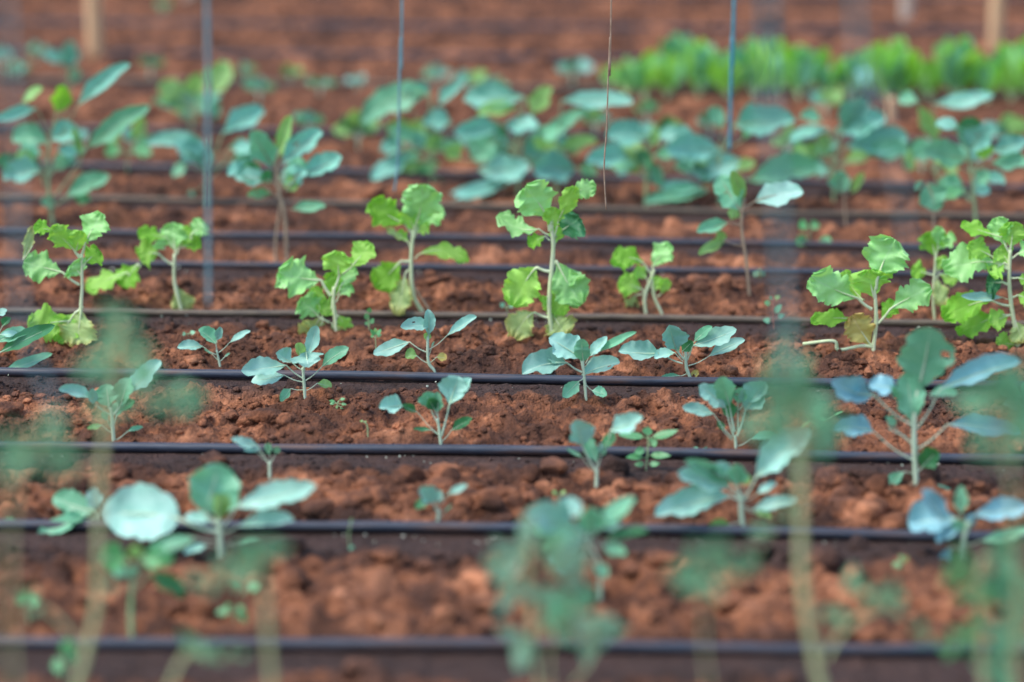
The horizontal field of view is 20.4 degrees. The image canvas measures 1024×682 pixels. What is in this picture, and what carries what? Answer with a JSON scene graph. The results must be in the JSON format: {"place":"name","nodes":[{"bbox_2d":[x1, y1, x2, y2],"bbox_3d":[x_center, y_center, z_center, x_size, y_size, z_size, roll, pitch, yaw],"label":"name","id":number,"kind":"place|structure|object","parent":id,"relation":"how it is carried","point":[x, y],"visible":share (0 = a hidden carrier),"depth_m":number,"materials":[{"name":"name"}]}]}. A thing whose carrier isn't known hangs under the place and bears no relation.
{"place":"outdoors","nodes":[
{"label":"outdoors","id":0,"kind":"place"},
{"bbox_2d":[6,0,64,459],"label":"hanging string","id":1,"kind":"object","parent":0,"point":[19,253],"visible":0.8,"depth_m":2.80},
{"bbox_2d":[205,0,210,306],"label":"hanging string","id":2,"kind":"object","parent":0,"point":[207,125],"visible":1,"depth_m":3.90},
{"bbox_2d":[393,0,402,191],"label":"hanging string","id":3,"kind":"object","parent":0,"point":[399,77],"visible":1,"depth_m":5.95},
{"bbox_2d":[0,0,1023,681],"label":"ground","id":4,"kind":"structure","parent":0,"point":[298,612],"depth_m":5.47,"materials":[{"name":"red soil"}]},
{"bbox_2d":[0,308,54,367],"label":"kale plant","id":5,"kind":"object","parent":4,"relation":"on","point":[14,338],"visible":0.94,"depth_m":5.27,"materials":[{"name":"green plant"}]},
{"bbox_2d":[0,409,86,681],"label":"tomato plant","id":6,"kind":"object","parent":4,"relation":"on","point":[25,456],"visible":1,"depth_m":2.71,"materials":[{"name":"green plant"}]},
{"bbox_2d":[42,41,80,119],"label":"kale plant","id":7,"kind":"object","parent":4,"relation":"on","point":[69,56],"visible":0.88,"depth_m":7.85,"materials":[{"name":"teal plant"}]},
{"bbox_2d":[52,638,76,681],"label":"seedling","id":8,"kind":"object","parent":4,"relation":"on","point":[67,647],"visible":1,"depth_m":3.73,"materials":[{"name":"green plant"}]},
{"bbox_2d":[22,210,110,346],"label":"lettuce plant","id":9,"kind":"object","parent":4,"relation":"on","point":[77,327],"visible":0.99,"depth_m":5.41,"materials":[{"name":"green plant"}]},
{"bbox_2d":[37,488,104,534],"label":"kale plant","id":10,"kind":"object","parent":4,"relation":"on","point":[74,505],"visible":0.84,"depth_m":4.39,"materials":[{"name":"green plant"}]},
{"bbox_2d":[0,62,149,225],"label":"kale plant","id":11,"kind":"object","parent":4,"relation":"on","point":[30,136],"visible":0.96,"depth_m":6.46,"materials":[{"name":"teal plant"}]},
{"bbox_2d":[85,0,102,59],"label":"wooden stake","id":12,"kind":"object","parent":4,"relation":"on","point":[94,33],"visible":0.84,"depth_m":8.85,"materials":[{"name":"brown wood"}]},
{"bbox_2d":[59,359,161,440],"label":"kale plant","id":13,"kind":"object","parent":4,"relation":"on","point":[100,394],"visible":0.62,"depth_m":4.82,"materials":[{"name":"green plant"}]},
{"bbox_2d":[19,303,206,681],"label":"tomato plant","id":14,"kind":"object","parent":4,"relation":"on","point":[118,341],"visible":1,"depth_m":3.16,"materials":[{"name":"green plant"}]},
{"bbox_2d":[105,116,150,172],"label":"kale plant","id":15,"kind":"object","parent":4,"relation":"on","point":[141,149],"visible":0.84,"depth_m":7.06,"materials":[{"name":"green plant"}]},
{"bbox_2d":[85,217,205,309],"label":"lettuce plant","id":16,"kind":"object","parent":4,"relation":"on","point":[172,235],"visible":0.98,"depth_m":5.73,"materials":[{"name":"green plant"}]},
{"bbox_2d":[103,537,192,636],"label":"kale plant","id":17,"kind":"object","parent":4,"relation":"on","point":[154,556],"visible":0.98,"depth_m":3.88,"materials":[{"name":"green plant"}]},
{"bbox_2d":[152,61,232,133],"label":"kale plant","id":18,"kind":"object","parent":4,"relation":"on","point":[173,93],"visible":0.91,"depth_m":7.54,"materials":[{"name":"green plant"}]},
{"bbox_2d":[146,104,264,206],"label":"kale plant","id":19,"kind":"object","parent":4,"relation":"on","point":[191,148],"visible":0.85,"depth_m":6.76,"materials":[{"name":"teal plant"}]},
{"bbox_2d":[169,630,247,681],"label":"tomato plant","id":20,"kind":"object","parent":4,"relation":"on","point":[189,640],"visible":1,"depth_m":3.19,"materials":[{"name":"green plant"}]},
{"bbox_2d":[104,463,315,556],"bbox_3d":[-0.449,0.261,4.221,0.336,0.156,0.056,2,14,8],"label":"kale plant","id":21,"kind":"object","parent":4,"relation":"on","point":[141,511],"visible":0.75,"depth_m":4.22,"materials":[{"name":"green plant"}]},
{"bbox_2d":[177,326,249,366],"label":"kale plant","id":22,"kind":"object","parent":4,"relation":"on","point":[210,334],"visible":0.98,"depth_m":5.29,"materials":[{"name":"green plant"}]},
{"bbox_2d":[186,537,288,681],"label":"tomato plant","id":23,"kind":"object","parent":4,"relation":"on","point":[252,565],"visible":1,"depth_m":3.05,"materials":[{"name":"green plant"}]},
{"bbox_2d":[231,436,279,478],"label":"kale plant","id":24,"kind":"object","parent":4,"relation":"on","point":[247,443],"visible":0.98,"depth_m":4.60,"materials":[{"name":"green plant"}]},
{"bbox_2d":[243,75,274,103],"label":"leafy plant","id":25,"kind":"object","parent":4,"relation":"on","point":[259,82],"visible":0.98,"depth_m":8.15,"materials":[{"name":"green plant"}]},
{"bbox_2d":[227,115,341,261],"bbox_3d":[-0.491,-0.317,6.137,0.251,0.350,0.121,0,14,0],"label":"kale plant","id":26,"kind":"object","parent":4,"relation":"on","point":[263,148],"visible":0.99,"depth_m":6.12,"materials":[{"name":"green plant"}]},
{"bbox_2d":[241,326,348,401],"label":"kale plant","id":27,"kind":"object","parent":4,"relation":"on","point":[263,369],"visible":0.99,"depth_m":5.01,"materials":[{"name":"green plant"}]},
{"bbox_2d":[275,240,375,334],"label":"lettuce plant","id":28,"kind":"object","parent":4,"relation":"on","point":[295,276],"visible":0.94,"depth_m":5.51,"materials":[{"name":"green plant"}]},
{"bbox_2d":[333,109,379,149],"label":"leafy plant","id":29,"kind":"object","parent":4,"relation":"on","point":[350,124],"visible":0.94,"depth_m":7.46,"materials":[{"name":"green plant"}]},
{"bbox_2d":[361,79,465,184],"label":"kale plant","id":30,"kind":"object","parent":4,"relation":"on","point":[380,102],"visible":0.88,"depth_m":6.95,"materials":[{"name":"green plant"}]},
{"bbox_2d":[365,183,469,315],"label":"lettuce plant","id":31,"kind":"object","parent":4,"relation":"on","point":[422,210],"visible":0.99,"depth_m":5.68,"materials":[{"name":"green plant"}]},
{"bbox_2d":[373,309,476,372],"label":"kale plant","id":32,"kind":"object","parent":4,"relation":"on","point":[395,345],"visible":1,"depth_m":5.26,"materials":[{"name":"green plant"}]},
{"bbox_2d":[379,375,471,443],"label":"kale plant","id":33,"kind":"object","parent":4,"relation":"on","point":[453,388],"visible":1,"depth_m":4.78,"materials":[{"name":"green plant"}]},
{"bbox_2d":[415,483,467,521],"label":"kale plant","id":34,"kind":"object","parent":4,"relation":"on","point":[430,494],"visible":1,"depth_m":4.38,"materials":[{"name":"green plant"}]},
{"bbox_2d":[7,49,934,62],"bbox_3d":[-0.100,-0.906,9.051,17.849,0.017,0.030,1,14,4],"label":"drip line","id":35,"kind":"object","parent":4,"relation":"on","point":[280,53],"visible":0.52,"depth_m":9.08,"materials":[{"name":"black plastic"}]},
{"bbox_2d":[0,367,987,388],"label":"drip line","id":36,"kind":"object","parent":4,"relation":"on","point":[424,376],"visible":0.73,"depth_m":5.24,"materials":[{"name":"black plastic"}]},
{"bbox_2d":[0,124,998,143],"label":"drip line","id":37,"kind":"object","parent":4,"relation":"on","point":[384,131],"visible":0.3,"depth_m":7.73,"materials":[{"name":"black plastic"}]},
{"bbox_2d":[0,228,1020,251],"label":"drip line","id":38,"kind":"object","parent":4,"relation":"on","point":[505,238],"visible":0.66,"depth_m":6.40,"materials":[{"name":"black plastic"}]},
{"bbox_2d":[0,450,1023,618],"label":"soil clods","id":39,"kind":"object","parent":4,"relation":"on","point":[285,571],"visible":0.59,"depth_m":4.37,"materials":[{"name":"brown soil"}]},
{"bbox_2d":[0,519,1023,541],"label":"drip line","id":40,"kind":"object","parent":4,"relation":"on","point":[514,527],"visible":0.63,"depth_m":4.37,"materials":[{"name":"black plastic"}]},
{"bbox_2d":[0,307,1023,326],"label":"drip line","id":41,"kind":"object","parent":4,"relation":"on","point":[491,315],"visible":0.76,"depth_m":5.70,"materials":[{"name":"plastic"}]},
{"bbox_2d":[0,194,1023,218],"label":"drip line","id":42,"kind":"object","parent":4,"relation":"on","point":[512,206],"visible":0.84,"depth_m":6.72,"materials":[{"name":"plastic"}]},
{"bbox_2d":[0,259,1023,277],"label":"drip line","id":43,"kind":"object","parent":4,"relation":"on","point":[490,267],"visible":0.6,"depth_m":6.12,"materials":[{"name":"black plastic"}]},
{"bbox_2d":[0,77,1023,96],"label":"drip line","id":44,"kind":"object","parent":4,"relation":"on","point":[433,84],"visible":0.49,"depth_m":8.48,"materials":[{"name":"plastic"}]},
{"bbox_2d":[0,270,1023,681],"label":"soil clods","id":45,"kind":"object","parent":4,"relation":"on","point":[736,604],"visible":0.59,"depth_m":4.50,"materials":[{"name":"brown soil"}]},
{"bbox_2d":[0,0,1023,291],"bbox_3d":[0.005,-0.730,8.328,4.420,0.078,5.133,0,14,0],"label":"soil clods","id":46,"kind":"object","parent":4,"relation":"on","point":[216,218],"visible":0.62,"depth_m":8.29,"materials":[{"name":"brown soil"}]},
{"bbox_2d":[0,636,1023,655],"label":"drip line","id":47,"kind":"object","parent":4,"relation":"on","point":[542,644],"visible":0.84,"depth_m":3.87,"materials":[{"name":"black plastic"}]},
{"bbox_2d":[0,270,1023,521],"bbox_3d":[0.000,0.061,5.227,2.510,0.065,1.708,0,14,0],"label":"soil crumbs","id":48,"kind":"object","parent":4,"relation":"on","point":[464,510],"visible":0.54,"depth_m":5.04,"materials":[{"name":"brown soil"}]},
{"bbox_2d":[0,20,1023,32],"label":"drip line","id":49,"kind":"object","parent":4,"relation":"on","point":[526,26],"visible":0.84,"depth_m":9.70,"materials":[{"name":"black plastic"}]},
{"bbox_2d":[5,441,1023,463],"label":"drip line","id":50,"kind":"object","parent":4,"relation":"on","point":[477,449],"visible":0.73,"depth_m":4.78,"materials":[{"name":"black plastic"}]},
{"bbox_2d":[11,160,1023,189],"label":"drip line","id":51,"kind":"object","parent":4,"relation":"on","point":[533,175],"visible":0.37,"depth_m":7.13,"materials":[{"name":"black plastic"}]},
{"bbox_2d":[443,81,596,200],"bbox_3d":[0.019,-0.477,6.822,0.369,0.286,0.168,0,14,0],"label":"kale plant","id":52,"kind":"object","parent":4,"relation":"on","point":[494,98],"visible":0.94,"depth_m":6.80,"materials":[{"name":"teal plant"}]},
{"bbox_2d":[496,179,595,340],"bbox_3d":[0.065,-0.151,5.435,0.192,0.333,0.082,0,14,0],"label":"lettuce plant","id":53,"kind":"object","parent":4,"relation":"on","point":[567,286],"visible":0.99,"depth_m":5.43,"materials":[{"name":"green plant"}]},
{"bbox_2d":[483,510,627,681],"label":"tomato plant","id":54,"kind":"object","parent":4,"relation":"on","point":[555,601],"visible":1,"depth_m":3.32,"materials":[{"name":"green plant"}]},
{"bbox_2d":[556,58,593,84],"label":"leafy plant","id":55,"kind":"object","parent":4,"relation":"on","point":[581,65],"visible":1,"depth_m":8.47,"materials":[{"name":"teal plant"}]},
{"bbox_2d":[522,331,635,400],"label":"kale plant","id":56,"kind":"object","parent":4,"relation":"on","point":[549,360],"visible":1,"depth_m":4.99,"materials":[{"name":"green plant"}]},
{"bbox_2d":[533,90,633,201],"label":"kale plant","id":57,"kind":"object","parent":4,"relation":"on","point":[556,166],"visible":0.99,"depth_m":6.72,"materials":[{"name":"teal plant"}]},
{"bbox_2d":[525,496,647,601],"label":"kale plant","id":58,"kind":"object","parent":4,"relation":"on","point":[548,515],"visible":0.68,"depth_m":3.99,"materials":[{"name":"green plant"}]},
{"bbox_2d":[567,412,642,487],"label":"kale plant","id":59,"kind":"object","parent":4,"relation":"on","point":[583,433],"visible":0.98,"depth_m":4.55,"materials":[{"name":"green plant"}]},
{"bbox_2d":[616,63,636,95],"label":"lettuce plant","id":60,"kind":"object","parent":4,"relation":"on","point":[624,80],"visible":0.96,"depth_m":8.18,"materials":[{"name":"green plant"}]},
{"bbox_2d":[585,118,692,206],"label":"kale plant","id":61,"kind":"object","parent":4,"relation":"on","point":[628,135],"visible":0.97,"depth_m":6.73,"materials":[{"name":"teal plant"}]},
{"bbox_2d":[610,241,673,313],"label":"lettuce plant","id":62,"kind":"object","parent":4,"relation":"on","point":[628,284],"visible":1,"depth_m":5.70,"materials":[{"name":"green plant"}]},
{"bbox_2d":[632,62,653,99],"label":"lettuce plant","id":63,"kind":"object","parent":4,"relation":"on","point":[642,79],"visible":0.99,"depth_m":8.16,"materials":[{"name":"green plant"}]},
{"bbox_2d":[619,427,677,470],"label":"seedling","id":64,"kind":"object","parent":4,"relation":"on","point":[639,451],"visible":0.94,"depth_m":4.68,"materials":[{"name":"green plant"}]},
{"bbox_2d":[650,50,683,98],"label":"lettuce plant","id":65,"kind":"object","parent":4,"relation":"on","point":[668,76],"visible":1,"depth_m":8.17,"materials":[{"name":"green plant"}]},
{"bbox_2d":[660,32,701,83],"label":"lettuce plant","id":66,"kind":"object","parent":4,"relation":"on","point":[673,43],"visible":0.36,"depth_m":8.41,"materials":[{"name":"green plant"}]},
{"bbox_2d":[619,325,744,376],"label":"kale plant","id":67,"kind":"object","parent":4,"relation":"on","point":[675,337],"visible":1,"depth_m":5.22,"materials":[{"name":"green plant"}]},
{"bbox_2d":[683,48,718,95],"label":"lettuce plant","id":68,"kind":"object","parent":4,"relation":"on","point":[700,71],"visible":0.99,"depth_m":8.31,"materials":[{"name":"green plant"}]},
{"bbox_2d":[665,532,761,681],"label":"tomato plant","id":69,"kind":"object","parent":4,"relation":"on","point":[688,580],"visible":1,"depth_m":2.95,"materials":[{"name":"green plant"}]},
{"bbox_2d":[682,376,769,448],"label":"kale plant","id":70,"kind":"object","parent":4,"relation":"on","point":[721,392],"visible":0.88,"depth_m":4.76,"materials":[{"name":"green plant"}]},
{"bbox_2d":[713,57,746,97],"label":"lettuce plant","id":71,"kind":"object","parent":4,"relation":"on","point":[721,76],"visible":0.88,"depth_m":8.16,"materials":[{"name":"green plant"}]},
{"bbox_2d":[644,102,818,204],"bbox_3d":[0.512,-0.427,6.675,0.391,0.271,0.176,5,15,17],"label":"kale plant","id":72,"kind":"object","parent":4,"relation":"on","point":[708,159],"visible":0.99,"depth_m":6.71,"materials":[{"name":"teal plant"}]},
{"bbox_2d":[655,429,809,525],"bbox_3d":[0.333,0.220,4.333,0.232,0.197,0.070,0,14,0],"label":"kale plant","id":73,"kind":"object","parent":4,"relation":"on","point":[709,481],"visible":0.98,"depth_m":4.35,"materials":[{"name":"green plant"}]},
{"bbox_2d":[697,170,802,295],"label":"kale plant","id":74,"kind":"object","parent":4,"relation":"on","point":[733,186],"visible":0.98,"depth_m":5.78,"materials":[{"name":"green plant"}]},
{"bbox_2d":[734,41,773,98],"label":"lettuce plant","id":75,"kind":"object","parent":4,"relation":"on","point":[754,62],"visible":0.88,"depth_m":8.19,"materials":[{"name":"green plant"}]},
{"bbox_2d":[763,53,786,93],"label":"lettuce plant","id":76,"kind":"object","parent":4,"relation":"on","point":[778,82],"visible":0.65,"depth_m":8.23,"materials":[{"name":"green plant"}]},
{"bbox_2d":[781,45,816,98],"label":"lettuce plant","id":77,"kind":"object","parent":4,"relation":"on","point":[798,69],"visible":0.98,"depth_m":8.18,"materials":[{"name":"green plant"}]},
{"bbox_2d":[737,318,905,681],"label":"tomato plant","id":78,"kind":"object","parent":4,"relation":"on","point":[817,412],"visible":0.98,"depth_m":3.12,"materials":[{"name":"green plant"}]},
{"bbox_2d":[809,89,844,117],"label":"leafy plant","id":79,"kind":"object","parent":4,"relation":"on","point":[833,97],"visible":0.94,"depth_m":7.89,"materials":[{"name":"teal plant"}]},
{"bbox_2d":[818,63,837,93],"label":"lettuce plant","id":80,"kind":"object","parent":4,"relation":"on","point":[826,78],"visible":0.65,"depth_m":8.30,"materials":[{"name":"green plant"}]},
{"bbox_2d":[827,170,863,225],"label":"kale plant","id":81,"kind":"object","parent":4,"relation":"on","point":[839,181],"visible":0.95,"depth_m":6.46,"materials":[{"name":"green plant"}]},
{"bbox_2d":[789,98,907,201],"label":"kale plant","id":82,"kind":"object","parent":4,"relation":"on","point":[865,129],"visible":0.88,"depth_m":6.78,"materials":[{"name":"teal plant"}]},
{"bbox_2d":[833,53,863,99],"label":"lettuce plant","id":83,"kind":"object","parent":4,"relation":"on","point":[850,67],"visible":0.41,"depth_m":8.15,"materials":[{"name":"green plant"}]},
{"bbox_2d":[834,67,870,99],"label":"leafy plant","id":84,"kind":"object","parent":4,"relation":"on","point":[841,78],"visible":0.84,"depth_m":8.07,"materials":[{"name":"green plant"}]},
{"bbox_2d":[802,234,931,351],"bbox_3d":[0.662,-0.086,5.328,0.246,0.238,0.079,-3,15,-12],"label":"lettuce plant","id":85,"kind":"object","parent":4,"relation":"on","point":[885,256],"visible":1,"depth_m":5.32,"materials":[{"name":"green plant"}]},
{"bbox_2d":[863,45,906,98],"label":"lettuce plant","id":86,"kind":"object","parent":4,"relation":"on","point":[880,61],"visible":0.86,"depth_m":8.11,"materials":[{"name":"green plant"}]},
{"bbox_2d":[887,48,920,96],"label":"lettuce plant","id":87,"kind":"object","parent":4,"relation":"on","point":[912,58],"visible":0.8,"depth_m":8.10,"materials":[{"name":"green plant"}]},
{"bbox_2d":[831,327,1021,489],"bbox_3d":[0.657,0.113,4.485,0.315,0.288,0.100,0,14,0],"label":"kale plant","id":88,"kind":"object","parent":4,"relation":"on","point":[922,362],"visible":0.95,"depth_m":4.50,"materials":[{"name":"green plant"}]},
{"bbox_2d":[916,67,938,101],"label":"lettuce plant","id":89,"kind":"object","parent":4,"relation":"on","point":[927,83],"visible":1,"depth_m":8.12,"materials":[{"name":"green plant"}]},
{"bbox_2d":[911,226,957,319],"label":"lettuce plant","id":90,"kind":"object","parent":4,"relation":"on","point":[935,240],"visible":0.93,"depth_m":5.66,"materials":[{"name":"green plant"}]},
{"bbox_2d":[914,181,961,255],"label":"kale plant","id":91,"kind":"object","parent":4,"relation":"on","point":[932,197],"visible":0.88,"depth_m":6.12,"materials":[{"name":"green plant"}]},
{"bbox_2d":[898,90,993,184],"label":"kale plant","id":92,"kind":"object","parent":4,"relation":"on","point":[961,100],"visible":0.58,"depth_m":6.76,"materials":[{"name":"green plant"}]},
{"bbox_2d":[933,41,981,92],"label":"lettuce plant","id":93,"kind":"object","parent":4,"relation":"on","point":[956,67],"visible":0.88,"depth_m":8.09,"materials":[{"name":"green plant"}]},
{"bbox_2d":[908,486,1023,559],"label":"kale plant","id":94,"kind":"object","parent":4,"relation":"on","point":[929,512],"visible":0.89,"depth_m":4.23,"materials":[{"name":"blue plant"}]},
{"bbox_2d":[912,532,1023,681],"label":"tomato plant","id":95,"kind":"object","parent":4,"relation":"on","point":[992,591],"visible":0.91,"depth_m":3.27,"materials":[{"name":"green plant"}]},
{"bbox_2d":[925,117,1023,238],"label":"kale plant","id":96,"kind":"object","parent":4,"relation":"on","point":[945,152],"visible":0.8,"depth_m":6.28,"materials":[{"name":"green plant"}]},
{"bbox_2d":[941,216,1023,349],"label":"lettuce plant","id":97,"kind":"object","parent":4,"relation":"on","point":[963,262],"visible":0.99,"depth_m":5.42,"materials":[{"name":"green plant"}]},
{"bbox_2d":[974,66,999,101],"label":"lettuce plant","id":98,"kind":"object","parent":4,"relation":"on","point":[988,80],"visible":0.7,"depth_m":8.10,"materials":[{"name":"green plant"}]},
{"bbox_2d":[951,358,1023,681],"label":"tomato plant","id":99,"kind":"object","parent":4,"relation":"on","point":[1004,386],"visible":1,"depth_m":2.91,"materials":[{"name":"green plant"}]},
{"bbox_2d":[987,0,1004,53],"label":"wooden stake","id":100,"kind":"object","parent":4,"relation":"on","point":[996,21],"visible":0.74,"depth_m":9.01,"materials":[{"name":"brown wood"}]},
{"bbox_2d":[982,113,1023,137],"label":"leafy plant","id":101,"kind":"object","parent":4,"relation":"on","point":[1010,124],"visible":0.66,"depth_m":7.34,"materials":[{"name":"teal plant"}]},
{"bbox_2d":[990,43,1023,101],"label":"lettuce plant","id":102,"kind":"object","parent":4,"relation":"on","point":[1010,63],"visible":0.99,"depth_m":8.12,"materials":[{"name":"green plant"}]},
{"bbox_2d":[728,0,735,149],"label":"hanging string","id":103,"kind":"object","parent":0,"point":[732,39],"visible":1,"depth_m":6.14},
{"bbox_2d":[765,0,790,383],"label":"hanging string","id":104,"kind":"object","parent":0,"point":[770,112],"visible":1,"depth_m":2.64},
{"bbox_2d":[853,0,913,255],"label":"hanging string","id":105,"kind":"object","parent":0,"point":[863,99],"visible":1,"depth_m":2.74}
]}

